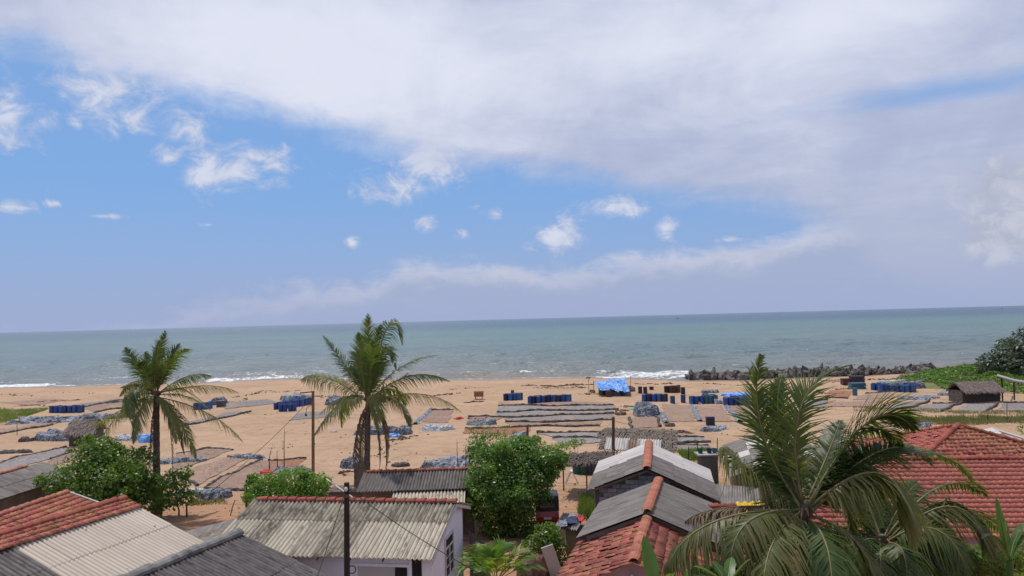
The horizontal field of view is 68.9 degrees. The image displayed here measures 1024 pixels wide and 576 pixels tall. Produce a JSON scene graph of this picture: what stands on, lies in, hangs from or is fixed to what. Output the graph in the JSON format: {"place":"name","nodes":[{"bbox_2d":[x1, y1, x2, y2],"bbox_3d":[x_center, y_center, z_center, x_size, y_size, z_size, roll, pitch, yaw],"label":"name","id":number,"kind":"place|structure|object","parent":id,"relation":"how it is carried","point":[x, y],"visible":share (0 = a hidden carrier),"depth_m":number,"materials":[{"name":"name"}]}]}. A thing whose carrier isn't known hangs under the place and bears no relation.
{"place":"outdoors","nodes":[
{"label":"outdoors","id":0,"kind":"place"},
{"bbox_2d":[469,531,489,575],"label":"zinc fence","id":1,"kind":"object","parent":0,"point":[472,539],"visible":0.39,"depth_m":32.77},
{"bbox_2d":[0,306,1023,387],"bbox_3d":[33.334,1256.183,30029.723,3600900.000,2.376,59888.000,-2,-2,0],"label":"sea","id":2,"kind":"structure","parent":0,"point":[666,347],"depth_m":338.87,"materials":[{"name":"liquid"}]},
{"bbox_2d":[0,373,1023,575],"bbox_3d":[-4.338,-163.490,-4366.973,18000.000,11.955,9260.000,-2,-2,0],"label":"ground","id":3,"kind":"structure","parent":0,"point":[330,447],"depth_m":83.97,"materials":[{"name":"sand"}]},
{"bbox_2d":[0,407,48,424],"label":"grass","id":4,"kind":"structure","parent":3,"relation":"on","point":[5,416],"depth_m":104.63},
{"bbox_2d":[0,422,56,434],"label":"drying bed","id":5,"kind":"object","parent":3,"relation":"on","point":[11,429],"visible":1,"depth_m":89.54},
{"bbox_2d":[0,462,72,510],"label":"grey roofed house","id":6,"kind":"structure","parent":3,"relation":"on","point":[18,487],"depth_m":43.16,"materials":[{"name":"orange metal"}]},
{"bbox_2d":[0,445,77,470],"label":"roof","id":7,"kind":"structure","parent":3,"relation":"on","point":[16,461],"depth_m":67.53,"materials":[{"name":"silver fabric"}]},
{"bbox_2d":[1,398,79,404],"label":"drying bed","id":8,"kind":"object","parent":3,"relation":"on","point":[33,402],"visible":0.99,"depth_m":122.56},
{"bbox_2d":[5,415,83,424],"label":"tarp heap","id":9,"kind":"object","parent":3,"relation":"on","point":[43,419],"visible":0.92,"depth_m":93.83,"materials":[{"name":"silver plastic"}]},
{"bbox_2d":[34,428,68,440],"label":"net heap","id":10,"kind":"object","parent":3,"relation":"on","point":[49,434],"visible":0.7,"depth_m":78.61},
{"bbox_2d":[0,489,104,535],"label":"red tiled house","id":11,"kind":"structure","parent":3,"relation":"on","point":[65,500],"depth_m":34.61,"materials":[{"name":"tile"}]},
{"bbox_2d":[47,450,86,464],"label":"drying bed","id":12,"kind":"object","parent":3,"relation":"on","point":[56,459],"visible":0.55,"depth_m":67.44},
{"bbox_2d":[62,419,106,445],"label":"thatched hut","id":13,"kind":"object","parent":3,"relation":"on","point":[75,429],"visible":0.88,"depth_m":74.95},
{"bbox_2d":[0,495,203,575],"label":"corrugated house","id":14,"kind":"structure","parent":3,"relation":"on","point":[122,535],"depth_m":29.45,"materials":[{"name":"beige metal"}]},
{"bbox_2d":[32,432,171,511],"bbox_3d":[-23.767,11.334,43.957,6.823,5.657,5.775,-3,-3,32],"label":"leafy tree","id":15,"kind":"object","parent":3,"relation":"on","point":[129,481],"visible":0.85,"depth_m":43.31,"materials":[{"name":"green plant"}]},
{"bbox_2d":[85,399,123,412],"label":"drying bed","id":16,"kind":"object","parent":3,"relation":"on","point":[98,407],"visible":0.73,"depth_m":111.02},
{"bbox_2d":[78,412,134,418],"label":"tarp heap","id":17,"kind":"object","parent":3,"relation":"on","point":[94,416],"visible":0.49,"depth_m":96.17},
{"bbox_2d":[91,331,243,513],"bbox_3d":[-21.478,8.431,47.053,10.111,11.588,5.121,-2,-2,11],"label":"coconut palm","id":18,"kind":"object","parent":3,"relation":"on","point":[156,369],"visible":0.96,"depth_m":46.41,"materials":[{"name":"green plant"}]},
{"bbox_2d":[146,463,202,517],"bbox_3d":[-20.884,12.597,45.818,3.077,3.245,2.600,1,-3,-44],"label":"leafy shrub","id":19,"kind":"object","parent":3,"relation":"on","point":[181,476],"visible":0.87,"depth_m":45.80,"materials":[{"name":"green plant"}]},
{"bbox_2d":[150,457,206,463],"bbox_3d":[-28.973,14.822,64.284,5.448,0.512,1.348,-2,-2,0],"label":"tarp heap","id":20,"kind":"object","parent":3,"relation":"on","point":[179,460],"visible":0.71,"depth_m":63.94,"materials":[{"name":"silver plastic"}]},
{"bbox_2d":[173,446,233,471],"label":"drying bed","id":21,"kind":"object","parent":3,"relation":"on","point":[208,452],"visible":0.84,"depth_m":67.24,"materials":[{"name":"fabric"}]},
{"bbox_2d":[186,497,226,505],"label":"dry grass","id":22,"kind":"structure","parent":3,"relation":"on","point":[203,501],"depth_m":48.79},
{"bbox_2d":[185,519,234,540],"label":"patched shed","id":23,"kind":"structure","parent":3,"relation":"on","point":[205,533],"depth_m":34.25,"materials":[{"name":"metal"}]},
{"bbox_2d":[198,487,232,500],"bbox_3d":[-19.986,13.837,50.300,2.377,0.731,2.201,-2,-2,0],"label":"tarp heap","id":24,"kind":"object","parent":3,"relation":"on","point":[217,493],"visible":0.81,"depth_m":49.94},
{"bbox_2d":[184,455,247,485],"bbox_3d":[-24.590,14.614,59.883,3.733,0.348,11.730,-2,-2,0],"label":"drying bed","id":25,"kind":"object","parent":3,"relation":"on","point":[204,472],"visible":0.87,"depth_m":60.19,"materials":[{"name":"fabric"}]},
{"bbox_2d":[181,410,251,425],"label":"drying bed","id":26,"kind":"object","parent":3,"relation":"on","point":[226,415],"visible":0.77,"depth_m":95.13,"materials":[{"name":"fabric"}]},
{"bbox_2d":[117,528,327,575],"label":"dark corrugated house","id":27,"kind":"structure","parent":3,"relation":"on","point":[235,552],"depth_m":26.25,"materials":[{"name":"grey metal"}]},
{"bbox_2d":[203,458,282,490],"bbox_3d":[-20.330,14.356,57.960,3.857,0.370,12.341,-2,-2,0],"label":"drying bed","id":28,"kind":"object","parent":3,"relation":"on","point":[235,481],"visible":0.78,"depth_m":56.44,"materials":[{"name":"fabric"}]},
{"bbox_2d":[230,453,266,458],"bbox_3d":[-23.069,14.668,65.086,3.444,0.488,1.590,-2,-2,0],"label":"tarp heap","id":29,"kind":"object","parent":3,"relation":"on","point":[249,456],"visible":0.89,"depth_m":64.82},
{"bbox_2d":[223,399,274,408],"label":"drying bed","id":30,"kind":"object","parent":3,"relation":"on","point":[230,404],"visible":0.92,"depth_m":110.37,"materials":[{"name":"fabric"}]},
{"bbox_2d":[266,457,306,469],"bbox_3d":[-19.097,14.489,61.478,3.394,0.346,4.542,-2,-2,0],"label":"drying bed","id":31,"kind":"object","parent":3,"relation":"on","point":[292,462],"visible":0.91,"depth_m":62.61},
{"bbox_2d":[240,465,333,505],"bbox_3d":[-13.616,12.436,45.481,5.519,2.799,4.353,-1,-3,-22],"label":"round bush","id":32,"kind":"object","parent":3,"relation":"on","point":[278,484],"visible":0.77,"depth_m":45.23,"materials":[{"name":"green plant"}]},
{"bbox_2d":[300,391,314,483],"bbox_3d":[-14.857,11.026,54.343,1.055,7.010,0.268,-1,-2,-6],"label":"wooden pole","id":33,"kind":"object","parent":3,"relation":"on","point":[313,436],"visible":0.91,"depth_m":54.34,"materials":[{"name":"brown wood"}]},
{"bbox_2d":[292,411,338,419],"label":"drying bed","id":34,"kind":"object","parent":3,"relation":"on","point":[303,416],"visible":0.7,"depth_m":94.05,"materials":[{"name":"grey fabric"}]},
{"bbox_2d":[326,478,361,497],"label":"brick shed","id":35,"kind":"structure","parent":3,"relation":"on","point":[336,490],"depth_m":43.58,"materials":[{"name":"brown paint"}]},
{"bbox_2d":[220,496,472,575],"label":"white house","id":36,"kind":"structure","parent":3,"relation":"on","point":[299,529],"depth_m":30.07,"materials":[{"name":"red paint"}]},
{"bbox_2d":[358,566,394,575],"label":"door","id":37,"kind":"structure","parent":36,"relation":"in","point":[362,570],"depth_m":28.36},
{"bbox_2d":[412,559,421,575],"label":"doorway","id":38,"kind":"structure","parent":36,"relation":"in","point":[416,567],"depth_m":28.10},
{"bbox_2d":[445,529,454,575],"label":"window","id":39,"kind":"structure","parent":36,"relation":"in","point":[449,540],"depth_m":30.56,"materials":[{"name":"white paint"}]},
{"bbox_2d":[344,482,355,575],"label":"utility pole","id":40,"kind":"object","parent":3,"relation":"on","point":[347,566],"visible":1,"depth_m":23.63,"materials":[{"name":"brown wood"}]},
{"bbox_2d":[339,456,363,468],"bbox_3d":[-10.845,11.914,51.365,2.000,0.762,1.564,-2,-2,0],"label":"tarp heap","id":41,"kind":"object","parent":3,"relation":"on","point":[346,463],"visible":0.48,"depth_m":50.82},
{"bbox_2d":[299,314,461,486],"bbox_3d":[-7.878,7.671,45.751,9.809,12.279,5.108,-2,-3,19],"label":"coconut palm","id":42,"kind":"object","parent":3,"relation":"on","point":[365,369],"visible":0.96,"depth_m":45.27,"materials":[{"name":"green plant"}]},
{"bbox_2d":[352,425,412,435],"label":"net heap","id":43,"kind":"object","parent":3,"relation":"on","point":[403,429],"visible":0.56,"depth_m":76.70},
{"bbox_2d":[356,466,475,532],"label":"long shed","id":44,"kind":"structure","parent":3,"relation":"on","point":[381,483],"depth_m":40.84,"materials":[{"name":"grey metal"}]},
{"bbox_2d":[392,488,464,533],"bbox_3d":[-4.345,12.039,39.147,3.903,2.621,2.244,-2,-2,0],"label":"cream lean to","id":45,"kind":"object","parent":3,"relation":"on","point":[459,494],"visible":0.3,"depth_m":39.58,"materials":[{"name":"beige metal"}]},
{"bbox_2d":[422,408,453,422],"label":"drying bed","id":46,"kind":"object","parent":3,"relation":"on","point":[440,415],"visible":0.98,"depth_m":90.91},
{"bbox_2d":[421,424,455,430],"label":"tarp heap","id":47,"kind":"object","parent":3,"relation":"on","point":[433,427],"visible":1,"depth_m":78.52,"materials":[{"name":"plastic"}]},
{"bbox_2d":[1,378,887,512],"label":"beach debris","id":48,"kind":"object","parent":3,"relation":"on","point":[403,437],"visible":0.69,"depth_m":115.50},
{"bbox_2d":[420,455,471,467],"bbox_3d":[-5.183,13.723,59.045,4.197,0.764,2.604,-2,-2,0],"label":"tarp heap","id":49,"kind":"object","parent":3,"relation":"on","point":[448,461],"visible":0.83,"depth_m":58.41,"materials":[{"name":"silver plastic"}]},
{"bbox_2d":[466,419,496,425],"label":"net heap","id":50,"kind":"object","parent":3,"relation":"on","point":[484,422],"visible":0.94,"depth_m":81.81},
{"bbox_2d":[463,422,516,459],"bbox_3d":[-1.513,11.693,52.789,3.892,4.421,2.568,-2,-2,0],"label":"thin shrub","id":51,"kind":"object","parent":3,"relation":"on","point":[496,435],"visible":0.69,"depth_m":52.72,"materials":[{"name":"green plant"}]},
{"bbox_2d":[463,425,530,433],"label":"drying bed","id":52,"kind":"object","parent":3,"relation":"on","point":[515,427],"visible":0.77,"depth_m":77.95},
{"bbox_2d":[453,535,546,575],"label":"areca palm","id":53,"kind":"object","parent":3,"relation":"on","point":[490,556],"visible":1,"depth_m":26.15,"materials":[{"name":"green plant"}]},
{"bbox_2d":[460,433,570,539],"bbox_3d":[-0.103,10.865,40.493,5.491,5.739,5.610,-3,-3,32],"label":"leafy tree","id":54,"kind":"object","parent":3,"relation":"on","point":[528,470],"visible":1,"depth_m":39.43,"materials":[{"name":"green plant"}]},
{"bbox_2d":[521,521,568,566],"bbox_3d":[1.569,12.186,34.633,2.314,2.681,1.685,-1,-3,-19],"label":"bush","id":55,"kind":"object","parent":3,"relation":"on","point":[550,534],"visible":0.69,"depth_m":34.40,"materials":[{"name":"green plant"}]},
{"bbox_2d":[535,490,558,524],"bbox_3d":[1.932,12.333,41.607,1.280,1.774,2.230,-2,-2,0],"label":"auto rickshaw","id":56,"kind":"object","parent":3,"relation":"on","point":[549,513],"visible":0.6,"depth_m":40.62,"materials":[{"name":"red paint"}]},
{"bbox_2d":[541,544,562,575],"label":"white board","id":57,"kind":"object","parent":3,"relation":"on","point":[551,560],"visible":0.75,"depth_m":33.03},
{"bbox_2d":[493,410,614,417],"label":"drying bed","id":58,"kind":"object","parent":3,"relation":"on","point":[536,413],"visible":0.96,"depth_m":89.50,"materials":[{"name":"fabric"}]},
{"bbox_2d":[507,421,601,426],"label":"drying bed","id":59,"kind":"object","parent":3,"relation":"on","point":[581,424],"visible":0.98,"depth_m":80.18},
{"bbox_2d":[498,401,613,405],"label":"drying bed","id":60,"kind":"object","parent":3,"relation":"on","point":[577,403],"visible":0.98,"depth_m":98.88,"materials":[{"name":"fabric"}]},
{"bbox_2d":[496,405,618,412],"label":"drying bed","id":61,"kind":"object","parent":3,"relation":"on","point":[506,409],"visible":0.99,"depth_m":94.33,"materials":[{"name":"grey fabric"}]},
{"bbox_2d":[505,414,613,422],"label":"drying bed","id":62,"kind":"object","parent":3,"relation":"on","point":[568,418],"visible":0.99,"depth_m":84.47,"materials":[{"name":"grey fabric"}]},
{"bbox_2d":[536,430,600,436],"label":"drying bed","id":63,"kind":"object","parent":3,"relation":"on","point":[568,433],"visible":0.88,"depth_m":73.96,"materials":[{"name":"grey fabric"}]},
{"bbox_2d":[551,438,586,453],"bbox_3d":[4.444,12.808,58.621,2.891,2.152,1.941,-2,-2,0],"label":"shrub","id":64,"kind":"object","parent":3,"relation":"on","point":[574,442],"visible":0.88,"depth_m":58.51,"materials":[{"name":"green plant"}]},
{"bbox_2d":[555,512,587,557],"bbox_3d":[3.043,12.016,36.321,1.514,1.842,1.695,-3,-3,24],"label":"striped lean to","id":65,"kind":"object","parent":3,"relation":"on","point":[572,530],"visible":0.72,"depth_m":35.79,"materials":[{"name":"brown paint"}]},
{"bbox_2d":[552,435,600,443],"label":"drying bed","id":66,"kind":"object","parent":3,"relation":"on","point":[588,438],"visible":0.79,"depth_m":70.29,"materials":[{"name":"grey fabric"}]},
{"bbox_2d":[576,491,594,519],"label":"grass","id":67,"kind":"structure","parent":3,"relation":"on","point":[586,504],"depth_m":44.13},
{"bbox_2d":[563,451,617,491],"bbox_3d":[4.912,12.220,48.984,4.110,2.584,3.892,-2,-2,11],"label":"thatched lean to","id":68,"kind":"object","parent":3,"relation":"on","point":[586,459],"visible":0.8,"depth_m":48.92,"materials":[{"name":"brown wood"}]},
{"bbox_2d":[588,375,630,396],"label":"blue shelter","id":69,"kind":"object","parent":3,"relation":"on","point":[618,384],"visible":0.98,"depth_m":109.10,"materials":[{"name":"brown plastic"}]},
{"bbox_2d":[597,426,681,454],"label":"thatched shed","id":70,"kind":"structure","parent":3,"relation":"on","point":[634,437],"depth_m":54.34,"materials":[{"name":"grey wood"}]},
{"bbox_2d":[627,415,661,427],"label":"drying bed","id":71,"kind":"object","parent":3,"relation":"on","point":[640,422],"visible":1,"depth_m":80.26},
{"bbox_2d":[633,404,659,416],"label":"net heap","id":72,"kind":"object","parent":3,"relation":"on","point":[649,410],"visible":0.98,"depth_m":85.65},
{"bbox_2d":[556,510,742,575],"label":"old tiled house","id":73,"kind":"structure","parent":3,"relation":"on","point":[618,552],"depth_m":26.05,"materials":[{"name":"tile"}]},
{"bbox_2d":[576,476,725,551],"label":"grey sheet house","id":74,"kind":"structure","parent":3,"relation":"on","point":[665,504],"depth_m":30.39,"materials":[{"name":"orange metal"}]},
{"bbox_2d":[586,440,719,507],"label":"block house","id":75,"kind":"structure","parent":3,"relation":"on","point":[648,461],"depth_m":36.48,"materials":[{"name":"metal"}]},
{"bbox_2d":[642,536,673,575],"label":"banana plant","id":76,"kind":"object","parent":3,"relation":"on","point":[650,564],"visible":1,"depth_m":19.90,"materials":[{"name":"green plant"}]},
{"bbox_2d":[662,404,694,421],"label":"drying bed","id":77,"kind":"object","parent":3,"relation":"on","point":[672,412],"visible":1,"depth_m":87.60,"materials":[{"name":"fabric"}]},
{"bbox_2d":[677,435,710,443],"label":"drying bed","id":78,"kind":"object","parent":3,"relation":"on","point":[684,439],"visible":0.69,"depth_m":67.80,"materials":[{"name":"grey fabric"}]},
{"bbox_2d":[694,451,718,483],"bbox_3d":[13.077,12.184,49.861,1.500,2.295,1.300,-2,-2,0],"label":"concrete tank","id":79,"kind":"object","parent":3,"relation":"on","point":[707,460],"visible":0.5,"depth_m":49.34,"materials":[{"name":"concrete"}]},
{"bbox_2d":[699,424,727,431],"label":"tarp heap","id":80,"kind":"object","parent":3,"relation":"on","point":[718,428],"visible":1,"depth_m":73.56,"materials":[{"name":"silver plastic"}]},
{"bbox_2d":[697,405,732,421],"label":"drying bed","id":81,"kind":"object","parent":3,"relation":"on","point":[719,413],"visible":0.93,"depth_m":86.05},
{"bbox_2d":[693,557,750,575],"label":"banana plant","id":82,"kind":"object","parent":3,"relation":"on","point":[728,569],"visible":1,"depth_m":18.97,"materials":[{"name":"green plant"}]},
{"bbox_2d":[710,484,761,503],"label":"roof","id":83,"kind":"structure","parent":3,"relation":"on","point":[727,497],"depth_m":36.38,"materials":[{"name":"paint"}]},
{"bbox_2d":[685,553,798,575],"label":"dark bush","id":84,"kind":"object","parent":3,"relation":"on","point":[703,573],"visible":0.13,"depth_m":21.02,"materials":[{"name":"green plant"}]},
{"bbox_2d":[708,503,821,575],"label":"tiled annexe","id":85,"kind":"structure","parent":3,"relation":"on","point":[715,505],"depth_m":31.68,"materials":[{"name":"tile"}]},
{"bbox_2d":[722,435,814,501],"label":"grey tin house","id":86,"kind":"structure","parent":3,"relation":"on","point":[742,450],"depth_m":46.97,"materials":[{"name":"brown paint"}]},
{"bbox_2d":[662,353,975,575],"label":"coconut palm","id":87,"kind":"object","parent":3,"relation":"on","point":[838,477],"visible":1,"depth_m":21.73,"materials":[{"name":"green plant"}]},
{"bbox_2d":[824,390,851,398],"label":"drying bed","id":88,"kind":"object","parent":3,"relation":"on","point":[844,394],"visible":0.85,"depth_m":103.12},
{"bbox_2d":[827,400,882,406],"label":"drying bed","id":89,"kind":"object","parent":3,"relation":"on","point":[854,403],"visible":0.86,"depth_m":90.99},
{"bbox_2d":[852,391,897,399],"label":"drying bed","id":90,"kind":"object","parent":3,"relation":"on","point":[873,395],"visible":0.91,"depth_m":99.51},
{"bbox_2d":[783,470,1010,575],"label":"coconut palm","id":91,"kind":"object","parent":3,"relation":"on","point":[903,558],"visible":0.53,"depth_m":23.25,"materials":[{"name":"green plant"}]},
{"bbox_2d":[787,455,1023,575],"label":"long tiled house","id":92,"kind":"structure","parent":3,"relation":"on","point":[1002,477],"depth_m":33.93,"materials":[{"name":"tile"}]},
{"bbox_2d":[897,395,940,399],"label":"tarp heap","id":93,"kind":"object","parent":3,"relation":"on","point":[925,397],"visible":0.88,"depth_m":94.28,"materials":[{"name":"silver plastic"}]},
{"bbox_2d":[826,422,1023,456],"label":"hipped house","id":94,"kind":"structure","parent":3,"relation":"on","point":[958,439],"depth_m":38.76,"materials":[{"name":"tile"}]},
{"bbox_2d":[912,401,962,411],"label":"drying bed","id":95,"kind":"object","parent":3,"relation":"on","point":[940,405],"visible":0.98,"depth_m":86.61,"materials":[{"name":"grey fabric"}]},
{"bbox_2d":[852,404,1023,414],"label":"dry grass","id":96,"kind":"structure","parent":3,"relation":"on","point":[960,411],"depth_m":81.91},
{"bbox_2d":[895,369,1023,391],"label":"mound","id":97,"kind":"object","parent":3,"relation":"on","point":[929,384],"visible":0.13,"depth_m":106.62,"materials":[{"name":"soil"}]},
{"bbox_2d":[876,362,1023,393],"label":"ground creeper","id":98,"kind":"object","parent":97,"relation":"on","point":[949,373],"visible":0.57,"depth_m":108.56,"materials":[{"name":"green plant"}]},
{"bbox_2d":[975,326,1023,374],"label":"broadleaf tree","id":99,"kind":"object","parent":97,"relation":"on","point":[1013,356],"visible":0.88,"depth_m":108.21,"materials":[{"name":"green plant"}]},
{"bbox_2d":[922,541,1005,575],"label":"dark bush","id":100,"kind":"object","parent":3,"relation":"on","point":[978,552],"visible":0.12,"depth_m":25.23,"materials":[{"name":"green plant"}]},
{"bbox_2d":[915,413,1023,424],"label":"dry grass","id":101,"kind":"structure","parent":3,"relation":"on","point":[1010,419],"depth_m":74.86,"materials":[{"name":"plant"}]},
{"bbox_2d":[941,380,1006,402],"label":"thatched hut","id":102,"kind":"object","parent":3,"relation":"on","point":[976,391],"visible":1,"depth_m":89.54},
{"bbox_2d":[932,416,1022,422],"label":"grass","id":103,"kind":"structure","parent":3,"relation":"on","point":[998,418],"depth_m":75.10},
{"bbox_2d":[957,402,998,411],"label":"drying bed","id":104,"kind":"object","parent":3,"relation":"on","point":[978,407],"visible":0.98,"depth_m":85.19,"materials":[{"name":"grey fabric"}]},
{"bbox_2d":[980,541,1023,575],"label":"feathery shrub","id":105,"kind":"object","parent":3,"relation":"on","point":[995,569],"visible":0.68,"depth_m":23.34,"materials":[{"name":"green plant"}]},
{"bbox_2d":[981,497,1023,575],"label":"banana plant","id":106,"kind":"object","parent":3,"relation":"on","point":[1008,547],"visible":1,"depth_m":21.72,"materials":[{"name":"green plant"}]},
{"bbox_2d":[984,427,1023,439],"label":"white tin shed","id":107,"kind":"structure","parent":3,"relation":"on","point":[1001,432],"depth_m":50.09,"materials":[{"name":"brown paint"}]},
{"bbox_2d":[995,401,1023,410],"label":"drying bed","id":108,"kind":"object","parent":3,"relation":"on","point":[1014,405],"visible":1,"depth_m":85.52,"materials":[{"name":"grey fabric"}]},
{"bbox_2d":[996,374,1023,400],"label":"open frame","id":109,"kind":"object","parent":3,"relation":"on","point":[1008,378],"visible":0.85,"depth_m":90.31,"materials":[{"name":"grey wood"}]},
{"bbox_2d":[0,0,1023,332],"label":"sky","id":110,"kind":"structure","parent":0,"point":[164,163],"materials":[{"name":"blue"}]},
{"bbox_2d":[516,551,549,575],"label":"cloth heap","id":111,"kind":"object","parent":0,"point":[534,571],"visible":0.55,"depth_m":32.98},
{"bbox_2d":[677,446,711,462],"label":"grass","id":112,"kind":"structure","parent":0,"point":[683,453],"depth_m":60.27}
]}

